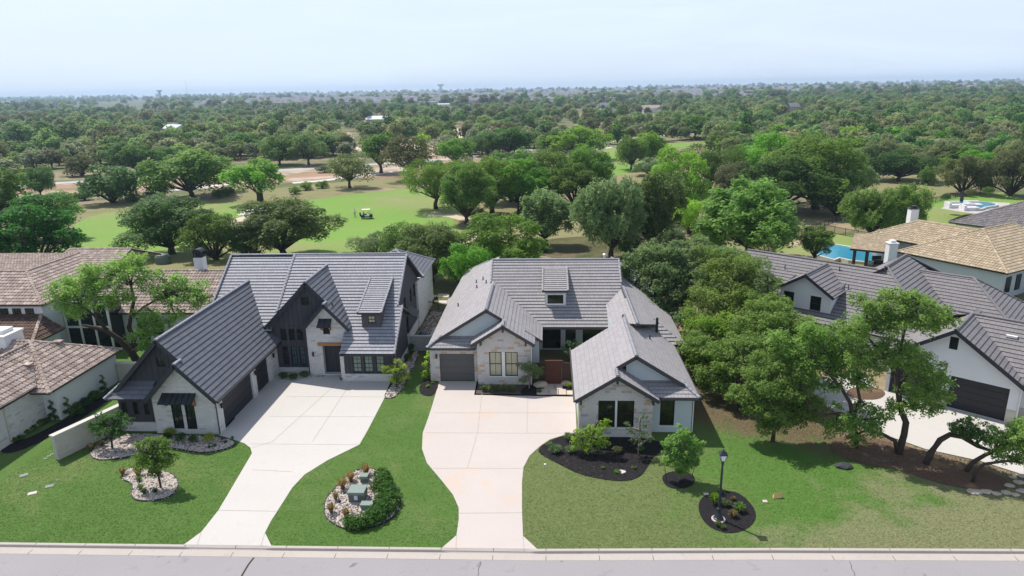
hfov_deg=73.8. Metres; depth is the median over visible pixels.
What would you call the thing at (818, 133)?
tree
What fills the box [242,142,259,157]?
tree
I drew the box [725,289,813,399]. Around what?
oak tree
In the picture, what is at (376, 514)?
hedge
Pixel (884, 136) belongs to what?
tree
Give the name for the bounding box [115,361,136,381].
garden wall
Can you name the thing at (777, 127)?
tree
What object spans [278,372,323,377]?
river rocks
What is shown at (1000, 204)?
pool terrace
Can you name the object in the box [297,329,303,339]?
window
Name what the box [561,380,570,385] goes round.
boulder
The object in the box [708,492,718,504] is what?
ornamental grass
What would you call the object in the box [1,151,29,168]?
tree
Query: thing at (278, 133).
tree
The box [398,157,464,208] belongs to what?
tree
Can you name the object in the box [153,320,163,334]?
window
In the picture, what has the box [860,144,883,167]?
tree
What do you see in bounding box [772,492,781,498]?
garden cover
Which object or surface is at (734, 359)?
oak tree
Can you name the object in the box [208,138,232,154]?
tree
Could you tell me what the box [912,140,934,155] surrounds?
tree
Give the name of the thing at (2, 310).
window
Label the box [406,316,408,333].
window
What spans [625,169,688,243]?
tree
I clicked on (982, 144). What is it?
tree
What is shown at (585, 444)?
shrub
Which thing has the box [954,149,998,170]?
tree
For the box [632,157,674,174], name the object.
tree
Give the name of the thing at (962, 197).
umbrella
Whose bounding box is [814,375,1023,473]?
driveway
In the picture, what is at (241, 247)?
tree
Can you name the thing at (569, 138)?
tree
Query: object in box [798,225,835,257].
tree
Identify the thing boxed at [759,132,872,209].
tree
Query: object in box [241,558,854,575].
road cracks
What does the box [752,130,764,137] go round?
tree
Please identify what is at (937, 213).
lawn
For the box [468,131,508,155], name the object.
tree
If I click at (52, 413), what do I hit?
spiral topiary
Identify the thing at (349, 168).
tree
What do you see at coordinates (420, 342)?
garden wall
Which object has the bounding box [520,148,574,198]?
tree
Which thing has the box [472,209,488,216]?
bush
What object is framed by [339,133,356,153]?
tree
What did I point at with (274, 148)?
tree
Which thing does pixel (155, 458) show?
young tree
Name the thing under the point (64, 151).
tree
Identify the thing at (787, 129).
tree
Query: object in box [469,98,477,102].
town house
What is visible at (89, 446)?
ornamental grass
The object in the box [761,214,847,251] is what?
fence
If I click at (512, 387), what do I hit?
ornamental grass
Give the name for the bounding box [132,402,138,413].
window
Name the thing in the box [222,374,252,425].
garage door
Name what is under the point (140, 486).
ornamental grass
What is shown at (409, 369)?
river rocks
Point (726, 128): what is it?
tree
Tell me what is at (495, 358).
window
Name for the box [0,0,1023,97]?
sky
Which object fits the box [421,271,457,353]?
backyard
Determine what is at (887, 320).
oak tree
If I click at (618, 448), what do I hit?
shrub
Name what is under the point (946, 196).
shrub
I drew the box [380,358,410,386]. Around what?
young tree
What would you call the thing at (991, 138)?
tree
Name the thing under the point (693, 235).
bush
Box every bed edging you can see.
[90,433,234,460]
[121,467,178,501]
[324,468,400,530]
[385,350,418,398]
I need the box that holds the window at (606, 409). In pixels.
[598,401,614,426]
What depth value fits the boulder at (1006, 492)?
37.81 m
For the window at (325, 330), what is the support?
in the house at (239, 343)
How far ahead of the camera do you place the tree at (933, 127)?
256.97 m
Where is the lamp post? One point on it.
(723, 455)
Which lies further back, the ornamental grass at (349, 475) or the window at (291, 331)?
the window at (291, 331)
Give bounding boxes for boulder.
[533,381,547,387]
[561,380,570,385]
[834,462,852,469]
[966,488,982,494]
[980,489,992,493]
[992,491,1001,495]
[1000,490,1011,494]
[1004,483,1014,487]
[1013,480,1023,484]
[1015,488,1023,492]
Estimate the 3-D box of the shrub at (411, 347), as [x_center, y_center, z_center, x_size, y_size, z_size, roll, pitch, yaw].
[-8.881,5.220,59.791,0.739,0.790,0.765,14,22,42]
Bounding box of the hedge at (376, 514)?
[341,467,401,531]
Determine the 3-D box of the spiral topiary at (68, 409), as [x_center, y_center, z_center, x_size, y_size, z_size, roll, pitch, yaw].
[-31.707,8.498,48.721,0.767,1.617,0.692,0,16,3]
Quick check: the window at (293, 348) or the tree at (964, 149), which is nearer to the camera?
the window at (293, 348)
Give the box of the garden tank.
[154,252,170,264]
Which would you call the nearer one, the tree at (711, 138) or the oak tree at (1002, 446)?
the oak tree at (1002, 446)
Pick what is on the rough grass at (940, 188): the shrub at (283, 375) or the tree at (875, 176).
the tree at (875, 176)
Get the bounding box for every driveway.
[185,372,389,545]
[422,381,575,548]
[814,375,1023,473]
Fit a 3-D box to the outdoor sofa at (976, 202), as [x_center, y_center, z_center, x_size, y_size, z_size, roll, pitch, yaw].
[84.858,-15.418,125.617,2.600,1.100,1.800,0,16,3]
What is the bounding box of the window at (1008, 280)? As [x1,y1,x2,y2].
[1004,276,1011,292]
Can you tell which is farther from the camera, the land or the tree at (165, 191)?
the land
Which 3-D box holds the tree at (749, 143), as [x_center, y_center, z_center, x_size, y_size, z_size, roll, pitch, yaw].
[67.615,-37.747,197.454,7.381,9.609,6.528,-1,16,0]
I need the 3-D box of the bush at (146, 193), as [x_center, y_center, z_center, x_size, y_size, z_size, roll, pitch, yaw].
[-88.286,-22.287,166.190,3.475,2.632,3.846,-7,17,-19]
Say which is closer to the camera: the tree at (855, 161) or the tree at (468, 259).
the tree at (468, 259)
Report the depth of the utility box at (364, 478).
39.94 m
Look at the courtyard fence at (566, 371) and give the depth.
52.72 m
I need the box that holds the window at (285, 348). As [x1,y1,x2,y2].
[282,346,289,364]
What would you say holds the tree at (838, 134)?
on the ground at (804, 210)
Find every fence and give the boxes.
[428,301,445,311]
[530,361,571,382]
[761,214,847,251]
[824,224,866,236]
[932,182,1017,202]
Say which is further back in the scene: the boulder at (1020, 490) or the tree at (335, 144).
the tree at (335, 144)
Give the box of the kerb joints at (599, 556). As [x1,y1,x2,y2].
[31,544,1018,560]
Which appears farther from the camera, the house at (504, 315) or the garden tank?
the garden tank
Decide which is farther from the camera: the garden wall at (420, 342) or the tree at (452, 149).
the tree at (452, 149)
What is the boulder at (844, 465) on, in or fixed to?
on the lawn at (711, 398)
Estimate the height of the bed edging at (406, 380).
0.100 m
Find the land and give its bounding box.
[1,91,925,114]
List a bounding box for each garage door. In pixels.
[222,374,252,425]
[255,359,268,391]
[440,354,474,380]
[888,366,933,400]
[946,376,1009,420]
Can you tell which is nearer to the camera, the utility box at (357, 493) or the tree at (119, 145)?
the utility box at (357, 493)
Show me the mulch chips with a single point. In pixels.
(601, 477)
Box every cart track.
[162,183,229,191]
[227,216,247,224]
[292,170,406,183]
[427,214,495,245]
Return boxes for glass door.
[542,330,560,347]
[565,330,575,347]
[583,330,602,342]
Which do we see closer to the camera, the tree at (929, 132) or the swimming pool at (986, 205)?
the swimming pool at (986, 205)
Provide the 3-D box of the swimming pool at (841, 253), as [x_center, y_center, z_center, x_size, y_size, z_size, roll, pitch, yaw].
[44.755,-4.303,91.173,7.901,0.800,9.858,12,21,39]
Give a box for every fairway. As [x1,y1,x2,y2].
[55,189,460,263]
[601,142,704,174]
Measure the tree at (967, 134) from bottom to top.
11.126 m
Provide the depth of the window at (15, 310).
58.52 m
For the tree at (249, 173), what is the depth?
156.72 m
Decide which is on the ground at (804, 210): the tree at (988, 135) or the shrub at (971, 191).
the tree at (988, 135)
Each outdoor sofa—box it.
[944,201,959,207]
[958,203,979,210]
[963,200,982,205]
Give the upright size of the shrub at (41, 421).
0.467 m
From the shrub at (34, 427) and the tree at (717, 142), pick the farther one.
the tree at (717, 142)
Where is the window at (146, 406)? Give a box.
[144,403,149,413]
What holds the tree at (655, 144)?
on the rough grass at (336, 189)
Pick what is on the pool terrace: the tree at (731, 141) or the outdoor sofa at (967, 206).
the outdoor sofa at (967, 206)
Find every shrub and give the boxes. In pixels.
[29,424,36,429]
[36,419,45,424]
[70,401,80,410]
[78,397,91,406]
[88,390,101,399]
[162,432,171,438]
[163,427,175,434]
[174,432,185,441]
[188,435,198,442]
[202,432,213,442]
[279,372,287,377]
[288,373,297,378]
[299,371,308,376]
[404,353,411,359]
[408,343,413,351]
[420,350,430,378]
[569,418,611,453]
[612,445,623,453]
[636,445,643,450]
[940,193,950,199]
[964,188,977,195]
[982,186,994,193]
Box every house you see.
[0,247,224,450]
[103,248,435,433]
[161,124,184,131]
[366,116,383,121]
[425,253,700,437]
[437,103,449,105]
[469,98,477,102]
[599,102,615,108]
[641,105,659,112]
[722,248,1023,422]
[787,102,806,110]
[867,205,1023,295]
[948,201,1023,228]
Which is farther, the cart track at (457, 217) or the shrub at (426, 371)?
the cart track at (457, 217)
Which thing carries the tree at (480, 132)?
on the ground at (804, 210)
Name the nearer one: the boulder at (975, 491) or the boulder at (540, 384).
the boulder at (975, 491)
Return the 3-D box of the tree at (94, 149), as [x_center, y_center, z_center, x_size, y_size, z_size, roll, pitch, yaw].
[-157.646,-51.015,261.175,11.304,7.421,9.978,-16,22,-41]
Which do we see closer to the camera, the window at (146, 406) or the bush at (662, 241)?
the window at (146, 406)
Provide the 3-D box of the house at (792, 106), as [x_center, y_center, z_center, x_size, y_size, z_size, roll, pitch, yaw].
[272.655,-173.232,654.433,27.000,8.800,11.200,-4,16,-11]
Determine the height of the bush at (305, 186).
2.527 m
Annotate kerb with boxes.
[0,542,1023,560]
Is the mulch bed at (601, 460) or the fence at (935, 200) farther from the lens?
the fence at (935, 200)
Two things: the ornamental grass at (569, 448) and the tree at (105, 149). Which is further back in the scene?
the tree at (105, 149)
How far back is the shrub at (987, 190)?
136.45 m
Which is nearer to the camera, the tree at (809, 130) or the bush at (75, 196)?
the bush at (75, 196)
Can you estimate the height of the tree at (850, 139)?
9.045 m
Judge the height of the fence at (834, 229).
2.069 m
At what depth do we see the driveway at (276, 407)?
45.41 m
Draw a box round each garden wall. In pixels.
[49,404,121,459]
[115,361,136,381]
[409,327,435,350]
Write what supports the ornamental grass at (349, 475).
on the rock bed at (339, 501)
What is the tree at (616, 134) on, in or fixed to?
on the rough grass at (336, 189)
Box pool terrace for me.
[941,202,1009,213]
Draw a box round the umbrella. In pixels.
[960,190,963,201]
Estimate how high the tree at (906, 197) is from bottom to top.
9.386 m
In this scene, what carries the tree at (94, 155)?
on the ground at (804, 210)
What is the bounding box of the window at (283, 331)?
[280,329,286,339]
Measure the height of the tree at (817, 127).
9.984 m
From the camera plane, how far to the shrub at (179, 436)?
44.95 m
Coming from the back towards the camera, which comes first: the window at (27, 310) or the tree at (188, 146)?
the tree at (188, 146)
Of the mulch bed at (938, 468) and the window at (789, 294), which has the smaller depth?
the mulch bed at (938, 468)
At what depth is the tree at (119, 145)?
226.45 m
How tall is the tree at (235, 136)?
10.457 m
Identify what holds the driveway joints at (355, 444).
on the driveway at (276, 407)
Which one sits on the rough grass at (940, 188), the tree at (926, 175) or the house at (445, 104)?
the tree at (926, 175)
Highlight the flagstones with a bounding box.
[537,384,572,394]
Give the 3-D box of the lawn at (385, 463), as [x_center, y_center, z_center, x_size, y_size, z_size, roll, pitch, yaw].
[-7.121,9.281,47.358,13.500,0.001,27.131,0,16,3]
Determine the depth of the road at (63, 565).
32.95 m
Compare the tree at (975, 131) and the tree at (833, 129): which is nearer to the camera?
the tree at (975, 131)
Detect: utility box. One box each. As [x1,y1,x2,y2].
[346,484,369,503]
[358,473,371,483]
[358,501,373,510]
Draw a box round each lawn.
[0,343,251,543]
[265,351,458,546]
[522,350,1023,548]
[769,192,1023,266]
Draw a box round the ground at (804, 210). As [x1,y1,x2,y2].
[0,98,1023,476]
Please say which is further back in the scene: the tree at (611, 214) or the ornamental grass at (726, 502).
the tree at (611, 214)
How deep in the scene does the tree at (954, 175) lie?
151.96 m
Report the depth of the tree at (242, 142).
271.00 m
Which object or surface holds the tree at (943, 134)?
on the ground at (804, 210)
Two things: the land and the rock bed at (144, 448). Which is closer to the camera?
the rock bed at (144, 448)
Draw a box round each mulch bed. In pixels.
[1,384,117,452]
[419,379,437,395]
[476,384,533,394]
[520,383,540,394]
[539,434,663,480]
[662,471,694,487]
[699,491,755,532]
[831,436,1008,489]
[847,386,884,399]
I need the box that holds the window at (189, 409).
[184,405,197,428]
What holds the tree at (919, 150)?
on the ground at (804, 210)
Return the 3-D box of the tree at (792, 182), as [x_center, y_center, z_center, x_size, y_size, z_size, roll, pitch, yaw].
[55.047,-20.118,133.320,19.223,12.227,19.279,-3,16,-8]
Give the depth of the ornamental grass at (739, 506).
36.61 m
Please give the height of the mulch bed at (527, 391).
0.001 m
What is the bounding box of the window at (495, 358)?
[489,352,501,375]
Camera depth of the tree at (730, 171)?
143.39 m
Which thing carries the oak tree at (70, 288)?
on the lawn at (11, 463)
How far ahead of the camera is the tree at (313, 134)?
286.09 m
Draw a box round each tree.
[0,159,20,168]
[0,164,29,229]
[0,189,86,235]
[0,192,88,252]
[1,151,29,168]
[17,147,45,167]
[18,149,43,167]
[20,163,55,194]
[34,148,64,168]
[42,249,213,360]
[54,148,71,164]
[61,155,98,176]
[73,152,98,164]
[73,164,143,202]
[84,145,104,163]
[86,409,134,447]
[96,142,115,164]
[99,140,127,166]
[106,144,166,172]
[108,191,218,254]
[117,138,142,148]
[128,435,180,487]
[132,146,235,196]
[134,139,160,152]
[137,173,175,196]
[146,145,180,162]
[158,137,180,146]
[169,142,190,153]
[172,142,185,151]
[174,213,250,259]
[179,139,196,148]
[191,137,209,148]
[194,142,225,155]
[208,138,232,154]
[215,158,285,201]
[220,131,258,155]
[221,226,277,254]
[224,141,243,159]
[227,194,348,252]
[231,139,246,158]
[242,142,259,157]
[256,132,296,164]
[256,138,269,159]
[273,128,288,137]
[284,131,328,164]
[301,130,322,138]
[314,133,339,155]
[320,133,340,154]
[325,129,346,138]
[325,151,376,187]
[330,141,353,154]
[336,143,358,154]
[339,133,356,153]
[345,230,393,252]
[357,134,375,149]
[360,130,400,172]
[375,134,441,179]
[377,220,431,254]
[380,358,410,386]
[394,220,476,282]
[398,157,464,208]
[413,133,430,154]
[430,133,455,148]
[434,138,476,161]
[437,242,494,283]
[438,160,497,223]
[457,211,548,259]
[458,155,521,214]
[465,127,478,141]
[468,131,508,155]
[469,129,487,153]
[482,146,535,201]
[483,126,536,154]
[493,157,552,212]
[494,128,504,133]
[515,361,543,388]
[518,185,575,244]
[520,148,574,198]
[523,130,541,147]
[534,134,545,148]
[539,130,571,150]
[543,125,615,153]
[547,162,600,214]
[560,339,581,362]
[566,173,648,257]
[567,144,615,184]
[604,124,627,144]
[613,135,651,169]
[621,235,727,322]
[621,245,773,333]
[623,414,654,455]
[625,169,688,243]
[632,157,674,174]
[636,130,668,162]
[642,119,668,137]
[649,144,712,223]
[660,423,706,480]
[673,142,748,189]
[673,198,705,234]
[675,329,772,411]
[679,243,786,335]
[679,304,748,385]
[680,113,708,139]
[688,174,806,252]
[704,131,735,154]
[705,129,726,151]
[706,161,758,197]
[709,122,733,132]
[714,137,729,150]
[720,137,741,153]
[722,119,741,131]
[724,346,827,441]
[725,123,756,135]
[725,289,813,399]
[726,130,747,137]
[732,131,795,176]
[735,141,753,164]
[738,153,836,205]
[740,136,757,143]
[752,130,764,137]
[754,264,783,326]
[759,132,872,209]
[761,128,773,132]
[763,311,895,447]
[767,124,791,131]
[772,130,800,144]
[774,327,845,400]
[778,127,801,132]
[791,127,806,138]
[795,123,813,129]
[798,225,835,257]
[799,127,823,139]
[807,130,830,148]
[808,170,864,215]
[812,124,822,133]
[819,121,832,130]
[823,125,839,135]
[825,131,837,139]
[834,130,852,137]
[835,286,962,454]
[836,186,900,232]
[838,134,866,147]
[840,125,862,135]
[841,126,878,139]
[851,123,879,135]
[858,164,880,189]
[859,137,897,153]
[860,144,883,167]
[864,149,943,180]
[865,133,904,145]
[878,131,898,144]
[879,127,894,135]
[884,127,908,136]
[890,142,927,171]
[890,182,935,226]
[896,134,915,143]
[900,123,932,137]
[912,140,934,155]
[914,136,940,143]
[917,164,938,185]
[921,136,964,161]
[922,412,997,464]
[925,120,942,136]
[926,129,940,136]
[928,138,954,145]
[930,128,958,139]
[934,154,994,193]
[934,156,957,170]
[942,144,983,164]
[945,125,960,138]
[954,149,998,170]
[959,139,978,144]
[962,125,991,142]
[963,126,990,138]
[963,415,1023,471]
[965,132,982,144]
[970,438,1023,481]
[974,141,1008,149]
[977,147,1023,195]
[978,137,998,147]
[979,131,997,143]
[983,136,1023,168]
[986,126,1011,133]
[992,131,1010,136]
[992,138,1023,165]
[1005,129,1023,145]
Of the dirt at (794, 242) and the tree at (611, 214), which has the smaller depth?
the tree at (611, 214)
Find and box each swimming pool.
[812,244,873,264]
[960,200,997,210]
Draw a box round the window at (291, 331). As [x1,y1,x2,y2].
[288,329,294,339]
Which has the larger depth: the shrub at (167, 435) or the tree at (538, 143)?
the tree at (538, 143)
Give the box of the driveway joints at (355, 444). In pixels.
[197,381,527,547]
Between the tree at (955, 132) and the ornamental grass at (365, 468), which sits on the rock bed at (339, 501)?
the ornamental grass at (365, 468)
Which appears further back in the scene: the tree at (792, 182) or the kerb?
the tree at (792, 182)
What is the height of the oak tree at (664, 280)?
8.978 m
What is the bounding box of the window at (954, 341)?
[949,336,958,349]
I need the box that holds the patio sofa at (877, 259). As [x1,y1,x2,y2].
[871,256,883,263]
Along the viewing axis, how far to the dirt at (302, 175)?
206.38 m
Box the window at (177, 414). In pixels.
[171,405,184,428]
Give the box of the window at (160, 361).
[156,358,165,366]
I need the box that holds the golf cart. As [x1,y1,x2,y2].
[361,209,372,218]
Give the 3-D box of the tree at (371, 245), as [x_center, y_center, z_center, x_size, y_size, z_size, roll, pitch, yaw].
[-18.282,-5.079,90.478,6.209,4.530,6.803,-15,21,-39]
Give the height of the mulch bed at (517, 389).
0.001 m
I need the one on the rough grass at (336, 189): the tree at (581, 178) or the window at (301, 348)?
the tree at (581, 178)
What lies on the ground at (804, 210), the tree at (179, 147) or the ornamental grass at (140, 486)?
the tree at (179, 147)
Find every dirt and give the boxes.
[17,165,449,195]
[427,152,592,165]
[784,237,809,246]
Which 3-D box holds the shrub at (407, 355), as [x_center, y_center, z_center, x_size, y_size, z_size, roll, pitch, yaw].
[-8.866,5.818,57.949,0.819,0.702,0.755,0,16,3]
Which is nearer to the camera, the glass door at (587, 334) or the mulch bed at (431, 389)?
the mulch bed at (431, 389)
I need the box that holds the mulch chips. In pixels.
[539,436,661,480]
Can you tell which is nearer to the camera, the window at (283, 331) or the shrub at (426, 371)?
the shrub at (426, 371)
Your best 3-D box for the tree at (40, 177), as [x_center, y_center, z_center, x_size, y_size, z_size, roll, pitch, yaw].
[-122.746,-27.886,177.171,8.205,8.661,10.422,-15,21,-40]
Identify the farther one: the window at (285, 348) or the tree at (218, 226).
the tree at (218, 226)
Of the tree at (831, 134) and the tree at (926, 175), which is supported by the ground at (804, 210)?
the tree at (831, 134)
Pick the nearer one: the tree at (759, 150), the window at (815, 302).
the window at (815, 302)
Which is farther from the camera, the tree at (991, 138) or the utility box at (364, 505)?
the tree at (991, 138)
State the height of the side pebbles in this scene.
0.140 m
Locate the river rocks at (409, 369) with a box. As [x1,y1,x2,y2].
[384,350,418,398]
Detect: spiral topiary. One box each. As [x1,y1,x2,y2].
[47,400,58,420]
[63,397,73,416]
[99,375,109,393]
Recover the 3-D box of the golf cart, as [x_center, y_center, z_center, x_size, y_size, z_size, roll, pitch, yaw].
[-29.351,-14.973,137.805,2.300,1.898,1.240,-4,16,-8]
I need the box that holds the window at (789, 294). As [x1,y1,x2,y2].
[784,290,793,301]
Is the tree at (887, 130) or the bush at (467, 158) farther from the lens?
the tree at (887, 130)
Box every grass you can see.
[2,139,712,269]
[86,443,93,449]
[96,440,104,446]
[117,467,126,474]
[131,467,141,475]
[136,483,144,488]
[326,502,334,513]
[331,491,338,499]
[337,476,348,488]
[341,507,350,518]
[345,470,356,481]
[359,462,370,472]
[509,385,516,391]
[538,175,969,264]
[549,444,562,452]
[563,432,572,439]
[565,444,576,452]
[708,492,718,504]
[721,499,730,505]
[727,509,738,516]
[733,501,746,511]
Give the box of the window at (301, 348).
[299,346,305,364]
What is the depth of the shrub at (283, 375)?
54.73 m
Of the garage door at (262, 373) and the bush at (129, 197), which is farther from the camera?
the bush at (129, 197)
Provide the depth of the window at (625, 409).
44.29 m
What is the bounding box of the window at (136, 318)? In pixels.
[136,318,150,339]
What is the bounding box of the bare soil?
[356,142,437,150]
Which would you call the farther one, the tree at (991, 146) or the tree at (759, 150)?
the tree at (991, 146)
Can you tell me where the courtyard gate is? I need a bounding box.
[545,360,561,382]
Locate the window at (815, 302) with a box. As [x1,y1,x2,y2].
[809,296,821,311]
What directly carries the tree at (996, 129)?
on the ground at (804, 210)
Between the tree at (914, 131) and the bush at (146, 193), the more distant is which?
the tree at (914, 131)
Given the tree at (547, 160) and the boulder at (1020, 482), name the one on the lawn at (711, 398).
the boulder at (1020, 482)
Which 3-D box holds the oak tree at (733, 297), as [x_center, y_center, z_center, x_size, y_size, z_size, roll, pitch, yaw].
[19.250,1.289,58.146,8.983,8.813,8.850,5,17,21]
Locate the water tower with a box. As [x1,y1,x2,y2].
[437,83,443,91]
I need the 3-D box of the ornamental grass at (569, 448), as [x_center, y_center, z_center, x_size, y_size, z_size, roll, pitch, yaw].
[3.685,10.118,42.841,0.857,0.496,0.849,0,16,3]
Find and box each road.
[0,554,1023,575]
[18,133,693,185]
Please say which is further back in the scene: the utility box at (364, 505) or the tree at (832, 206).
the tree at (832, 206)
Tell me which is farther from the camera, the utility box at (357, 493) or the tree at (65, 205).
the tree at (65, 205)
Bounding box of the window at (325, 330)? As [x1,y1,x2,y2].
[323,328,329,333]
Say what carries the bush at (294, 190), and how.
on the rough grass at (336, 189)
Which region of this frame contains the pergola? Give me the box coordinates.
[850,233,896,265]
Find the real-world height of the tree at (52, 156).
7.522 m
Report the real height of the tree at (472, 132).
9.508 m
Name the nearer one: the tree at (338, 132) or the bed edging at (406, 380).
the bed edging at (406, 380)
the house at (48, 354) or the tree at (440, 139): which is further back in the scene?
the tree at (440, 139)
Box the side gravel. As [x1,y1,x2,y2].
[419,308,443,331]
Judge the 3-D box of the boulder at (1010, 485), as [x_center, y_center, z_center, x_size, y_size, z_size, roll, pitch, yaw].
[28.110,11.159,38.555,0.590,0.122,0.414,0,16,3]
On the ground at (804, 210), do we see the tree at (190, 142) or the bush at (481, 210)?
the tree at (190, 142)
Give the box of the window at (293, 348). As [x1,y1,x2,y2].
[291,346,297,364]
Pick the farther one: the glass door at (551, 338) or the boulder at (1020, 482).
the glass door at (551, 338)
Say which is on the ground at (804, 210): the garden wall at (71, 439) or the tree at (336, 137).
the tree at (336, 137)
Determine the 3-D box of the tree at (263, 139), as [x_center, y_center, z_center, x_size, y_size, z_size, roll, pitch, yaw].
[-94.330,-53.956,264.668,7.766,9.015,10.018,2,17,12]
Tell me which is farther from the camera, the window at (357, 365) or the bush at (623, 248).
the bush at (623, 248)
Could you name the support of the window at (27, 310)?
in the house at (48, 354)
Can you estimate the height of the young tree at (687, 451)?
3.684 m
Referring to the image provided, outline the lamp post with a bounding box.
[711,449,727,522]
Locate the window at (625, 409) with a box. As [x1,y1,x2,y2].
[617,401,633,426]
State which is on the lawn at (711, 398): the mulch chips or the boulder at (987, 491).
the boulder at (987, 491)
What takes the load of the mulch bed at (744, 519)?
on the lawn at (711, 398)
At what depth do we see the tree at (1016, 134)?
213.62 m
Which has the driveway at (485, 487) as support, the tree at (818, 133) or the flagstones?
the flagstones
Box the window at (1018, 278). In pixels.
[1014,274,1021,289]
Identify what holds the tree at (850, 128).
on the ground at (804, 210)
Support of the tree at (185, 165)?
on the rough grass at (336, 189)
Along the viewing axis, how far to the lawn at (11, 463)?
39.33 m
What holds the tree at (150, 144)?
on the ground at (804, 210)
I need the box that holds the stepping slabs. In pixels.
[437,294,449,303]
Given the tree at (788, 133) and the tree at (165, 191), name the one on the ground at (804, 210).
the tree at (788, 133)
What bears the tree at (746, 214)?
on the ground at (804, 210)
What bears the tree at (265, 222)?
on the fairway at (386, 208)
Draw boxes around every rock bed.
[92,434,230,458]
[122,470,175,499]
[325,469,399,528]
[387,352,417,396]
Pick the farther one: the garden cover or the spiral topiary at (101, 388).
the spiral topiary at (101, 388)
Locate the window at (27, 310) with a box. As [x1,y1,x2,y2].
[24,308,33,313]
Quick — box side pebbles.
[420,310,443,332]
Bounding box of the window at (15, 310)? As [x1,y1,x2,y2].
[12,308,21,313]
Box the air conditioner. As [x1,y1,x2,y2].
[417,331,429,334]
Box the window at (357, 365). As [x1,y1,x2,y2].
[352,357,361,371]
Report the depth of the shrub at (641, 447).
42.82 m
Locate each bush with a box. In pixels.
[69,193,81,199]
[76,193,92,200]
[124,193,142,202]
[141,191,155,200]
[211,189,226,197]
[220,186,236,195]
[288,186,301,193]
[299,181,312,189]
[314,164,328,172]
[314,180,329,187]
[424,159,443,172]
[456,157,473,170]
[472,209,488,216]
[539,245,552,252]
[614,234,644,253]
[644,236,670,258]
[658,226,688,242]
[686,233,704,245]
[704,232,725,246]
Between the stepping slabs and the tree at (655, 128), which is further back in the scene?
the tree at (655, 128)
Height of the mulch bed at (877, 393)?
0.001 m
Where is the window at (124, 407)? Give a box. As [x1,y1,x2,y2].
[121,402,127,413]
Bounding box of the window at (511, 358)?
[505,352,517,375]
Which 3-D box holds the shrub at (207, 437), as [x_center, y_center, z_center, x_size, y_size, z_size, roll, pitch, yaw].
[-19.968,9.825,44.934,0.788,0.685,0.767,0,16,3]
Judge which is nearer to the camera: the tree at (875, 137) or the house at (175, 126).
the tree at (875, 137)
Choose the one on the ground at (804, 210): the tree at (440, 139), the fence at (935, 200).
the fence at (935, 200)
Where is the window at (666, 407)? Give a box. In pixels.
[659,401,674,424]
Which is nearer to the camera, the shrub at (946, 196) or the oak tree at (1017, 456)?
the oak tree at (1017, 456)
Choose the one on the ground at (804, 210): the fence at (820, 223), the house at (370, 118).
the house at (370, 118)
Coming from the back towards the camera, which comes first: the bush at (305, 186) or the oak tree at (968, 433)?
the bush at (305, 186)
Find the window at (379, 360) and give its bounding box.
[376,357,384,371]
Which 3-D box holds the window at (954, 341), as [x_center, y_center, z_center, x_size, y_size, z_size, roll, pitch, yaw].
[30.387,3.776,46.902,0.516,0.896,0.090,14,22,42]
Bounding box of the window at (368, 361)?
[364,357,373,371]
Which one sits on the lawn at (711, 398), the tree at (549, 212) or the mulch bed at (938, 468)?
the mulch bed at (938, 468)
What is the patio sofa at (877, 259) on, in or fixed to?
on the lawn at (937, 213)
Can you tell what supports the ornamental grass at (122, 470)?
on the rock bed at (151, 484)
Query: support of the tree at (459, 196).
on the rough grass at (336, 189)
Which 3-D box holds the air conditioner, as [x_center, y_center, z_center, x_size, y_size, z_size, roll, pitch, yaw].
[-7.927,4.624,61.028,1.000,1.350,1.000,0,16,3]
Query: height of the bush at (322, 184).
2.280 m
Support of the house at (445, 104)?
on the ground at (804, 210)
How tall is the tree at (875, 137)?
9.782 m
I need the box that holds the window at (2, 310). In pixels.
[0,308,8,313]
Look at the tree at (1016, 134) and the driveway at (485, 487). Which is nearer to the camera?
the driveway at (485, 487)

